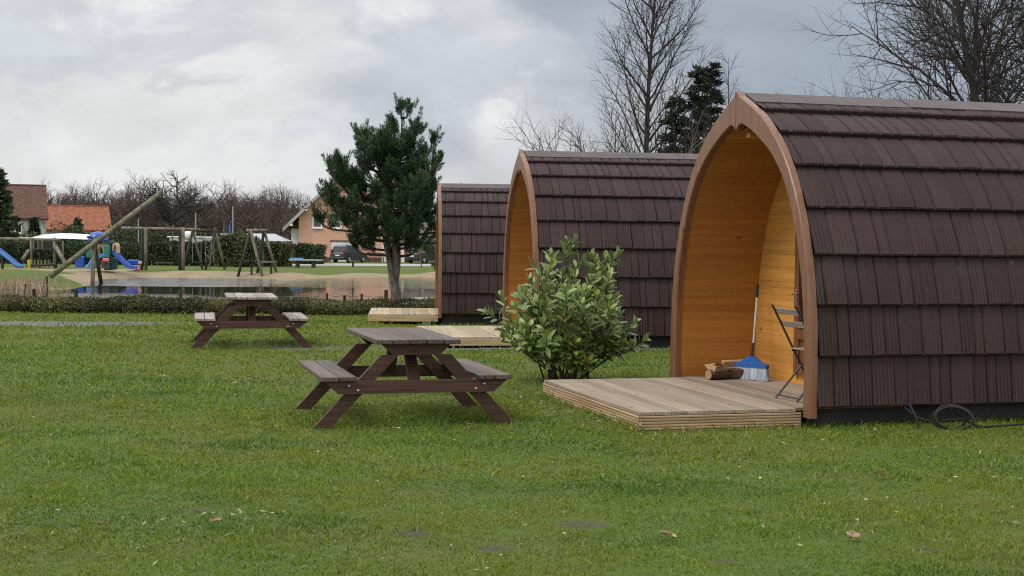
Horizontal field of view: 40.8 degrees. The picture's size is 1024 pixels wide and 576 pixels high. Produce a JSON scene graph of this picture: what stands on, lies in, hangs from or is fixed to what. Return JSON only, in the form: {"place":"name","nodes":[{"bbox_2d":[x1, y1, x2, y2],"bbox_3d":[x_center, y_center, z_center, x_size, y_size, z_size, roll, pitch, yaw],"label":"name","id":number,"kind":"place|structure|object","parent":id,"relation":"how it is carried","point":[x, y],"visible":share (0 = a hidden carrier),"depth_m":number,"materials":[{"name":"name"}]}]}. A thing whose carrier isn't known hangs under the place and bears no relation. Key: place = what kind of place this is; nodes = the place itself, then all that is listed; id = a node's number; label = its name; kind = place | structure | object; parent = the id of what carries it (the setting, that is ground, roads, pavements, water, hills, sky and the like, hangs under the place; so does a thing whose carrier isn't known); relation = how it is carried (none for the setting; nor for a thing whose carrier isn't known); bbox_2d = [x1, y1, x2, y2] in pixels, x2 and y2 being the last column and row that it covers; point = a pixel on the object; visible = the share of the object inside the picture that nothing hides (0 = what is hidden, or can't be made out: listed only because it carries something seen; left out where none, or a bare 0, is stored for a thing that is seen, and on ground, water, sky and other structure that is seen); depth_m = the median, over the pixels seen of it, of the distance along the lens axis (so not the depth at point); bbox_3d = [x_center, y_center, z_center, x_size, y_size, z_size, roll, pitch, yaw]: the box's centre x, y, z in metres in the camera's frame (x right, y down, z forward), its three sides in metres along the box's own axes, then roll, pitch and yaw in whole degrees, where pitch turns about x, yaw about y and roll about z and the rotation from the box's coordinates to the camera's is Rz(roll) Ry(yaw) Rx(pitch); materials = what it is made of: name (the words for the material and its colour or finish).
{"place":"outdoors","nodes":[
{"label":"outdoors","id":0,"kind":"place"},
{"bbox_2d":[0,184,48,241],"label":"house","id":1,"kind":"structure","parent":0,"point":[29,200],"depth_m":174.49,"materials":[{"name":"brown stone"}]},
{"bbox_2d":[41,277,434,305],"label":"pond water","id":2,"kind":"structure","parent":0,"point":[219,288],"depth_m":73.30,"materials":[{"name":"grey liquid"}]},
{"bbox_2d":[283,179,435,261],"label":"peach house","id":3,"kind":"structure","parent":0,"point":[302,225],"depth_m":141.90,"materials":[{"name":"orange tile"}]},
{"bbox_2d":[311,217,322,228],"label":"window","id":4,"kind":"structure","parent":3,"relation":"in","point":[315,225],"depth_m":141.78,"materials":[{"name":"white paint"}]},
{"bbox_2d":[331,242,351,261],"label":"garage door","id":5,"kind":"structure","parent":3,"relation":"in","point":[332,243],"depth_m":141.85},
{"bbox_2d":[292,263,433,265],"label":"road","id":6,"kind":"structure","parent":0,"point":[336,264],"depth_m":121.68,"materials":[{"name":"asphalt"}]},
{"bbox_2d":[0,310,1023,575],"bbox_3d":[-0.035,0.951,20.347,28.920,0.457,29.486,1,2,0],"label":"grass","id":7,"kind":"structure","parent":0,"point":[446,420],"depth_m":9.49,"materials":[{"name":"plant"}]},
{"bbox_2d":[0,261,1023,575],"bbox_3d":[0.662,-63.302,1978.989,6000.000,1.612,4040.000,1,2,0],"label":"ground","id":8,"kind":"structure","parent":0,"point":[78,277],"depth_m":8.83,"materials":[{"name":"plant"}]},
{"bbox_2d":[0,167,23,247],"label":"conifer","id":9,"kind":"object","parent":8,"relation":"on","point":[7,208],"visible":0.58,"depth_m":117.78,"materials":[{"name":"green plant"}]},
{"bbox_2d":[0,248,23,268],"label":"slide","id":10,"kind":"object","parent":8,"relation":"on","point":[9,258],"visible":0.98,"depth_m":92.91,"materials":[{"name":"blue plastic"}]},
{"bbox_2d":[20,231,38,246],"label":"shrub","id":11,"kind":"object","parent":8,"relation":"on","point":[29,235],"visible":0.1,"depth_m":139.39,"materials":[{"name":"green plant"}]},
{"bbox_2d":[0,237,65,268],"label":"climbing tower","id":12,"kind":"structure","parent":8,"relation":"on","point":[53,244],"depth_m":95.86,"materials":[{"name":"brown wood"}]},
{"bbox_2d":[27,216,40,236],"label":"conifer","id":13,"kind":"object","parent":8,"relation":"on","point":[34,224],"visible":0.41,"depth_m":149.64,"materials":[{"name":"green plant"}]},
{"bbox_2d":[3,233,89,242],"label":"tent roof","id":14,"kind":"structure","parent":8,"relation":"on","point":[63,236],"depth_m":118.66,"materials":[{"name":"fabric"}]},
{"bbox_2d":[0,272,95,297],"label":"reeds","id":15,"kind":"object","parent":8,"relation":"on","point":[16,288],"visible":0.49,"depth_m":43.50,"materials":[{"name":"plant"}]},
{"bbox_2d":[40,175,56,204],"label":"bare tree","id":16,"kind":"object","parent":8,"relation":"on","point":[48,202],"visible":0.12,"depth_m":193.56,"materials":[{"name":"brown plant"}]},
{"bbox_2d":[48,188,75,204],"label":"bare tree","id":17,"kind":"object","parent":8,"relation":"on","point":[64,197],"visible":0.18,"depth_m":209.57,"materials":[{"name":"brown plant"}]},
{"bbox_2d":[49,224,80,247],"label":"shrub","id":18,"kind":"object","parent":8,"relation":"on","point":[72,228],"visible":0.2,"depth_m":150.08,"materials":[{"name":"green plant"}]},
{"bbox_2d":[51,191,81,204],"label":"bare tree","id":19,"kind":"object","parent":8,"relation":"on","point":[65,195],"visible":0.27,"depth_m":201.32,"materials":[{"name":"brown plant"}]},
{"bbox_2d":[48,220,87,246],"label":"shrub","id":20,"kind":"object","parent":8,"relation":"on","point":[69,230],"visible":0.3,"depth_m":155.87,"materials":[{"name":"green plant"}]},
{"bbox_2d":[0,239,139,264],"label":"clipped hedge","id":21,"kind":"object","parent":8,"relation":"on","point":[19,251],"visible":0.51,"depth_m":111.38,"materials":[{"name":"plant"}]},
{"bbox_2d":[55,180,94,204],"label":"bare tree","id":22,"kind":"object","parent":8,"relation":"on","point":[77,189],"visible":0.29,"depth_m":215.77,"materials":[{"name":"brown plant"}]},
{"bbox_2d":[46,205,111,241],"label":"house","id":23,"kind":"structure","parent":8,"relation":"on","point":[95,218],"depth_m":186.95,"materials":[{"name":"tile"}]},
{"bbox_2d":[72,217,85,249],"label":"conifer","id":24,"kind":"object","parent":8,"relation":"on","point":[78,220],"visible":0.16,"depth_m":159.75,"materials":[{"name":"green plant"}]},
{"bbox_2d":[0,289,185,301],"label":"fence","id":25,"kind":"object","parent":8,"relation":"on","point":[76,293],"visible":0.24,"depth_m":37.53,"materials":[{"name":"wood"}]},
{"bbox_2d":[73,184,112,223],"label":"bare tree","id":26,"kind":"object","parent":8,"relation":"on","point":[88,202],"visible":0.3,"depth_m":192.67,"materials":[{"name":"brown plant"}]},
{"bbox_2d":[83,178,116,205],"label":"bare tree","id":27,"kind":"object","parent":8,"relation":"on","point":[94,198],"visible":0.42,"depth_m":232.42,"materials":[{"name":"brown plant"}]},
{"bbox_2d":[48,190,162,284],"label":"log crane","id":28,"kind":"object","parent":8,"relation":"on","point":[92,245],"visible":0.85,"depth_m":76.04,"materials":[{"name":"wood"}]},
{"bbox_2d":[75,231,139,270],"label":"playhouse","id":29,"kind":"object","parent":8,"relation":"on","point":[106,264],"visible":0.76,"depth_m":88.53,"materials":[{"name":"blue plastic"}]},
{"bbox_2d":[104,188,133,227],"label":"bare tree","id":30,"kind":"object","parent":8,"relation":"on","point":[112,210],"visible":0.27,"depth_m":210.79,"materials":[{"name":"brown plant"}]},
{"bbox_2d":[102,222,141,241],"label":"evergreen shrub","id":31,"kind":"object","parent":8,"relation":"on","point":[126,231],"visible":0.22,"depth_m":139.54,"materials":[{"name":"green plant"}]},
{"bbox_2d":[105,226,139,250],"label":"evergreen shrub","id":32,"kind":"object","parent":8,"relation":"on","point":[130,238],"visible":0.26,"depth_m":135.27,"materials":[{"name":"green plant"}]},
{"bbox_2d":[102,180,147,230],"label":"bare tree","id":33,"kind":"object","parent":8,"relation":"on","point":[126,196],"visible":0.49,"depth_m":199.76,"materials":[{"name":"brown plant"}]},
{"bbox_2d":[100,179,150,226],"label":"bare tree","id":34,"kind":"object","parent":8,"relation":"on","point":[130,209],"visible":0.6,"depth_m":193.22,"materials":[{"name":"brown plant"}]},
{"bbox_2d":[111,188,143,225],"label":"bare tree","id":35,"kind":"object","parent":8,"relation":"on","point":[125,202],"visible":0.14,"depth_m":208.18,"materials":[{"name":"brown plant"}]},
{"bbox_2d":[108,219,160,240],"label":"evergreen shrub","id":36,"kind":"object","parent":8,"relation":"on","point":[130,230],"visible":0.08,"depth_m":141.62,"materials":[{"name":"green plant"}]},
{"bbox_2d":[127,260,141,266],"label":"sand toy","id":37,"kind":"object","parent":8,"relation":"on","point":[135,262],"visible":0.73,"depth_m":91.82,"materials":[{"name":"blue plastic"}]},
{"bbox_2d":[118,175,179,239],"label":"bare tree","id":38,"kind":"object","parent":8,"relation":"on","point":[140,203],"visible":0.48,"depth_m":192.13,"materials":[{"name":"brown plant"}]},
{"bbox_2d":[131,223,175,242],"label":"evergreen shrub","id":39,"kind":"object","parent":8,"relation":"on","point":[156,237],"visible":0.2,"depth_m":140.11,"materials":[{"name":"green plant"}]},
{"bbox_2d":[139,198,169,231],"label":"bare tree","id":40,"kind":"object","parent":8,"relation":"on","point":[156,223],"visible":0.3,"depth_m":193.83,"materials":[{"name":"brown plant"}]},
{"bbox_2d":[121,227,199,270],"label":"nest swing","id":41,"kind":"object","parent":8,"relation":"on","point":[144,246],"visible":0.89,"depth_m":93.84,"materials":[{"name":"wood"}]},
{"bbox_2d":[152,230,177,247],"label":"evergreen shrub","id":42,"kind":"object","parent":8,"relation":"on","point":[160,236],"visible":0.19,"depth_m":141.01,"materials":[{"name":"green plant"}]},
{"bbox_2d":[118,170,234,236],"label":"bare tree","id":43,"kind":"object","parent":8,"relation":"on","point":[169,216],"visible":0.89,"depth_m":172.10,"materials":[{"name":"brown plant"}]},
{"bbox_2d":[138,239,216,265],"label":"clipped hedge","id":44,"kind":"object","parent":8,"relation":"on","point":[157,252],"visible":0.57,"depth_m":110.25,"materials":[{"name":"plant"}]},
{"bbox_2d":[49,196,306,237],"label":"woods","id":45,"kind":"object","parent":8,"relation":"on","point":[215,207],"depth_m":257.96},
{"bbox_2d":[49,190,307,241],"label":"undergrowth","id":46,"kind":"object","parent":8,"relation":"on","point":[209,234],"visible":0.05,"depth_m":200.31,"materials":[{"name":"plant"}]},
{"bbox_2d":[166,185,198,232],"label":"bare tree","id":47,"kind":"object","parent":8,"relation":"on","point":[177,211],"visible":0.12,"depth_m":200.37,"materials":[{"name":"brown plant"}]},
{"bbox_2d":[167,236,203,250],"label":"caravan","id":48,"kind":"object","parent":8,"relation":"on","point":[198,238],"visible":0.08,"depth_m":120.84,"materials":[{"name":"white metal"}]},
{"bbox_2d":[171,179,217,233],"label":"bare tree","id":49,"kind":"object","parent":8,"relation":"on","point":[188,224],"visible":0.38,"depth_m":188.88,"materials":[{"name":"brown plant"}]},
{"bbox_2d":[185,228,225,269],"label":"swing","id":50,"kind":"object","parent":8,"relation":"on","point":[215,234],"visible":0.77,"depth_m":96.89,"materials":[{"name":"brown wood"}]},
{"bbox_2d":[196,193,227,235],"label":"bare tree","id":51,"kind":"object","parent":8,"relation":"on","point":[206,203],"visible":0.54,"depth_m":195.36,"materials":[{"name":"brown plant"}]},
{"bbox_2d":[0,292,434,315],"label":"hedge","id":52,"kind":"object","parent":8,"relation":"on","point":[141,303],"visible":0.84,"depth_m":33.67,"materials":[{"name":"green plant"}]},
{"bbox_2d":[202,179,243,217],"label":"bare tree","id":53,"kind":"object","parent":8,"relation":"on","point":[224,191],"visible":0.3,"depth_m":235.69,"materials":[{"name":"brown plant"}]},
{"bbox_2d":[226,206,232,232],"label":"flagpole","id":54,"kind":"object","parent":8,"relation":"on","point":[229,227],"visible":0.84,"depth_m":113.86,"materials":[{"name":"fabric"}]},
{"bbox_2d":[214,195,246,230],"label":"bare tree","id":55,"kind":"object","parent":8,"relation":"on","point":[235,210],"visible":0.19,"depth_m":210.08,"materials":[{"name":"brown plant"}]},
{"bbox_2d":[217,190,249,233],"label":"bare tree","id":56,"kind":"object","parent":8,"relation":"on","point":[229,212],"visible":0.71,"depth_m":197.19,"materials":[{"name":"brown plant"}]},
{"bbox_2d":[210,230,266,266],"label":"overgrown hedge","id":57,"kind":"object","parent":8,"relation":"on","point":[232,244],"visible":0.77,"depth_m":107.97,"materials":[{"name":"plant"}]},
{"bbox_2d":[223,186,265,227],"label":"bare tree","id":58,"kind":"object","parent":8,"relation":"on","point":[235,207],"visible":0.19,"depth_m":213.03,"materials":[{"name":"brown plant"}]},
{"bbox_2d":[224,186,270,232],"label":"bare tree","id":59,"kind":"object","parent":8,"relation":"on","point":[252,211],"visible":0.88,"depth_m":197.63,"materials":[{"name":"brown plant"}]},
{"bbox_2d":[190,293,311,348],"bbox_3d":[-3.865,0.478,20.328,1.770,0.756,1.632,0,2,-13],"label":"picnic table","id":60,"kind":"object","parent":8,"relation":"on","point":[212,324],"visible":0.98,"depth_m":19.67,"materials":[{"name":"wood"}]},
{"bbox_2d":[236,196,274,233],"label":"bare tree","id":61,"kind":"object","parent":8,"relation":"on","point":[257,217],"visible":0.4,"depth_m":200.72,"materials":[{"name":"brown plant"}]},
{"bbox_2d":[236,229,277,276],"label":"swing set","id":62,"kind":"object","parent":8,"relation":"on","point":[258,258],"visible":0.91,"depth_m":91.78,"materials":[{"name":"wood"}]},
{"bbox_2d":[246,184,283,233],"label":"bare tree","id":63,"kind":"object","parent":8,"relation":"on","point":[265,207],"visible":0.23,"depth_m":215.06,"materials":[{"name":"brown plant"}]},
{"bbox_2d":[247,233,290,249],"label":"mobile home","id":64,"kind":"object","parent":8,"relation":"on","point":[273,237],"visible":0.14,"depth_m":128.90,"materials":[{"name":"white metal"}]},
{"bbox_2d":[254,196,290,237],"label":"bare tree","id":65,"kind":"object","parent":8,"relation":"on","point":[271,221],"visible":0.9,"depth_m":194.72,"materials":[{"name":"brown plant"}]},
{"bbox_2d":[256,185,293,226],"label":"bare tree","id":66,"kind":"object","parent":8,"relation":"on","point":[272,196],"visible":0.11,"depth_m":234.06,"materials":[{"name":"brown plant"}]},
{"bbox_2d":[257,186,296,235],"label":"bare tree","id":67,"kind":"object","parent":8,"relation":"on","point":[281,199],"visible":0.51,"depth_m":210.98,"materials":[{"name":"brown plant"}]},
{"bbox_2d":[263,240,295,266],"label":"clipped hedge","id":68,"kind":"object","parent":8,"relation":"on","point":[282,253],"visible":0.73,"depth_m":111.25,"materials":[{"name":"plant"}]},
{"bbox_2d":[267,181,300,222],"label":"bare tree","id":69,"kind":"object","parent":8,"relation":"on","point":[286,198],"visible":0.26,"depth_m":234.68,"materials":[{"name":"brown plant"}]},
{"bbox_2d":[281,189,304,232],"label":"bare tree","id":70,"kind":"object","parent":8,"relation":"on","point":[298,209],"visible":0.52,"depth_m":193.10,"materials":[{"name":"brown plant"}]},
{"bbox_2d":[289,258,322,267],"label":"garden table","id":71,"kind":"object","parent":8,"relation":"on","point":[298,260],"visible":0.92,"depth_m":107.61,"materials":[{"name":"grey concrete"}]},
{"bbox_2d":[292,242,327,263],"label":"clipped hedge","id":72,"kind":"object","parent":8,"relation":"on","point":[309,251],"visible":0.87,"depth_m":123.08,"materials":[{"name":"plant"}]},
{"bbox_2d":[305,290,391,303],"bbox_3d":[-4.620,0.520,39.040,2.584,0.976,0.113,1,2,0],"label":"rope fence","id":73,"kind":"object","parent":8,"relation":"on","point":[361,295],"visible":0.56,"depth_m":39.01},
{"bbox_2d":[330,245,367,262],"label":"parked car","id":74,"kind":"object","parent":8,"relation":"on","point":[340,252],"visible":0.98,"depth_m":132.53,"materials":[{"name":"grey paint"}]},
{"bbox_2d":[310,92,445,299],"bbox_3d":[-3.412,-2.174,36.521,4.021,6.006,3.886,1,2,19],"label":"pine tree","id":75,"kind":"object","parent":8,"relation":"on","point":[409,193],"visible":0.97,"depth_m":35.87,"materials":[{"name":"green plant"}]},
{"bbox_2d":[295,327,513,428],"bbox_3d":[-0.993,0.777,12.223,1.770,0.755,1.631,0,2,-15],"label":"picnic table","id":76,"kind":"object","parent":8,"relation":"on","point":[411,345],"visible":0.97,"depth_m":11.63,"materials":[{"name":"wood"}]},
{"bbox_2d":[368,308,440,324],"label":"wooden deck","id":77,"kind":"structure","parent":8,"relation":"on","point":[426,316],"depth_m":29.21,"materials":[{"name":"beige wood"}]},
{"bbox_2d":[405,249,435,262],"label":"parked car","id":78,"kind":"object","parent":8,"relation":"on","point":[425,258],"visible":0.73,"depth_m":133.36,"materials":[{"name":"black paint"}]},
{"bbox_2d":[420,182,461,269],"bbox_3d":[-1.906,-1.224,43.083,1.826,4.257,1.825,-1,2,-31],"label":"pine tree","id":79,"kind":"object","parent":8,"relation":"on","point":[426,248],"visible":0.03,"depth_m":43.20,"materials":[{"name":"green plant"}]},
{"bbox_2d":[416,326,518,347],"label":"wooden deck","id":80,"kind":"structure","parent":8,"relation":"on","point":[478,336],"depth_m":20.71,"materials":[{"name":"beige wood"}]},
{"bbox_2d":[435,183,509,324],"bbox_3d":[0.853,-0.740,30.785,5.055,3.155,3.196,0,2,-4],"label":"camping pod","id":81,"kind":"object","parent":8,"relation":"on","point":[470,233],"visible":0.34,"depth_m":29.25,"materials":[{"name":"wood"}]},
{"bbox_2d":[2,373,1022,569],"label":"litter","id":82,"kind":"object","parent":8,"relation":"on","point":[451,544],"visible":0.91,"depth_m":8.37,"materials":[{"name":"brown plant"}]},
{"bbox_2d":[477,233,650,380],"bbox_3d":[0.602,0.235,15.265,1.544,1.708,1.548,0,2,-27],"label":"laurel shrub","id":83,"kind":"object","parent":8,"relation":"on","point":[549,342],"visible":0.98,"depth_m":15.02,"materials":[{"name":"green plant"}]},
{"bbox_2d":[502,150,698,347],"bbox_3d":[2.588,-0.582,22.058,5.055,3.155,3.196,0,2,-9],"label":"camping pod","id":84,"kind":"object","parent":8,"relation":"on","point":[631,204],"visible":0.38,"depth_m":20.67,"materials":[{"name":"wood"}]},
{"bbox_2d":[494,64,732,153],"bbox_3d":[2.918,-2.998,41.547,6.632,7.547,6.424,0,2,-22],"label":"bare shrub","id":85,"kind":"object","parent":8,"relation":"on","point":[618,142],"visible":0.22,"depth_m":40.66,"materials":[{"name":"brown plant"}]},
{"bbox_2d":[552,0,735,152],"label":"bare tree","id":86,"kind":"object","parent":8,"relation":"on","point":[649,76],"visible":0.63,"depth_m":43.40,"materials":[{"name":"brown plant"}]},
{"bbox_2d":[576,107,720,153],"bbox_3d":[4.805,-2.197,39.994,6.002,5.891,5.273,1,2,0],"label":"bare shrub","id":87,"kind":"object","parent":8,"relation":"on","point":[677,146],"visible":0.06,"depth_m":38.28,"materials":[{"name":"plant"}]},
{"bbox_2d":[543,376,803,430],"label":"wooden deck","id":88,"kind":"structure","parent":8,"relation":"on","point":[673,403],"depth_m":12.40,"materials":[{"name":"beige wood"}]},
{"bbox_2d":[704,359,743,379],"bbox_3d":[2.253,0.844,14.343,0.566,0.211,0.380,0,2,-15],"label":"firewood bundle","id":89,"kind":"object","parent":88,"relation":"on","point":[725,369],"visible":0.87,"depth_m":14.22,"materials":[{"name":"brown wood"}]},
{"bbox_2d":[734,284,770,381],"bbox_3d":[2.522,0.457,14.241,0.432,0.988,0.218,2,2,40],"label":"broom","id":90,"kind":"object","parent":88,"relation":"on","point":[754,367],"visible":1,"depth_m":14.17,"materials":[{"name":"blue plastic"}]},
{"bbox_2d":[771,304,803,401],"bbox_3d":[2.671,0.580,12.412,0.534,0.850,0.406,0,2,-21],"label":"folding chair","id":91,"kind":"object","parent":88,"relation":"on","point":[795,311],"visible":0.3,"depth_m":12.45,"materials":[{"name":"metal"}]},
{"bbox_2d":[657,92,696,153],"bbox_3d":[5.028,-2.684,42.435,3.485,6.756,3.442,2,2,36],"label":"spruce tree","id":92,"kind":"object","parent":8,"relation":"on","point":[671,119],"visible":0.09,"depth_m":42.27,"materials":[{"name":"green plant"}]},
{"bbox_2d":[681,63,716,153],"bbox_3d":[5.875,-3.178,42.769,3.343,7.740,2.922,2,2,28],"label":"spruce tree","id":93,"kind":"object","parent":8,"relation":"on","point":[692,96],"visible":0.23,"depth_m":42.72,"materials":[{"name":"green plant"}]},
{"bbox_2d":[687,61,726,151],"bbox_3d":[6.335,-3.240,44.201,3.963,8.144,4.388,1,2,0],"label":"spruce tree","id":94,"kind":"object","parent":8,"relation":"on","point":[719,96],"visible":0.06,"depth_m":44.18,"materials":[{"name":"green plant"}]},
{"bbox_2d":[711,47,741,105],"bbox_3d":[7.170,-3.576,44.947,1.703,8.703,1.699,1,2,0],"label":"young birch","id":95,"kind":"object","parent":8,"relation":"on","point":[728,77],"visible":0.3,"depth_m":44.79,"materials":[{"name":"brown plant"}]},
{"bbox_2d":[670,91,1023,426],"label":"camping pod","id":96,"kind":"object","parent":8,"relation":"on","point":[878,243],"visible":0.98,"depth_m":12.25,"materials":[{"name":"wood"}]},
{"bbox_2d":[791,232,803,374],"bbox_3d":[2.978,0.008,13.354,0.124,1.720,1.000,0,2,-15],"label":"door","id":97,"kind":"structure","parent":96,"relation":"in","point":[798,341],"depth_m":13.76,"materials":[{"name":"glass"}]},
{"bbox_2d":[908,403,920,428],"bbox_3d":[3.405,1.098,11.643,0.032,0.251,0.136,-1,3,-45],"label":"drain hose","id":98,"kind":"object","parent":96,"relation":"hanging from","point":[914,414],"visible":0.9,"depth_m":11.63,"materials":[{"name":"black rubber"}]},
{"bbox_2d":[846,530,860,538],"bbox_3d":[1.782,1.288,7.188,0.078,0.017,0.080,8,18,9],"label":"dry leaf","id":99,"kind":"object","parent":8,"relation":"on","point":[851,534],"visible":1,"depth_m":7.20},
{"bbox_2d":[793,0,1023,103],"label":"bare tree","id":100,"kind":"object","parent":8,"relation":"on","point":[947,72],"visible":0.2,"depth_m":33.36,"materials":[{"name":"brown plant"}]},
{"bbox_2d":[795,0,1023,103],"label":"bare tree","id":101,"kind":"object","parent":8,"relation":"on","point":[965,67],"visible":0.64,"depth_m":29.57,"materials":[{"name":"brown plant"}]},
{"bbox_2d":[903,404,1023,429],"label":"coiled cable","id":102,"kind":"object","parent":8,"relation":"on","point":[967,418],"visible":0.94,"depth_m":11.72,"materials":[{"name":"black rubber"}]},
{"bbox_2d":[955,0,1023,100],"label":"bare tree","id":103,"kind":"object","parent":8,"relation":"on","point":[1004,5],"visible":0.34,"depth_m":30.89,"materials":[{"name":"brown plant"}]},
{"bbox_2d":[0,0,1023,208],"label":"sky","id":104,"kind":"structure","parent":0,"point":[253,93],"materials":[{"name":"grey"}]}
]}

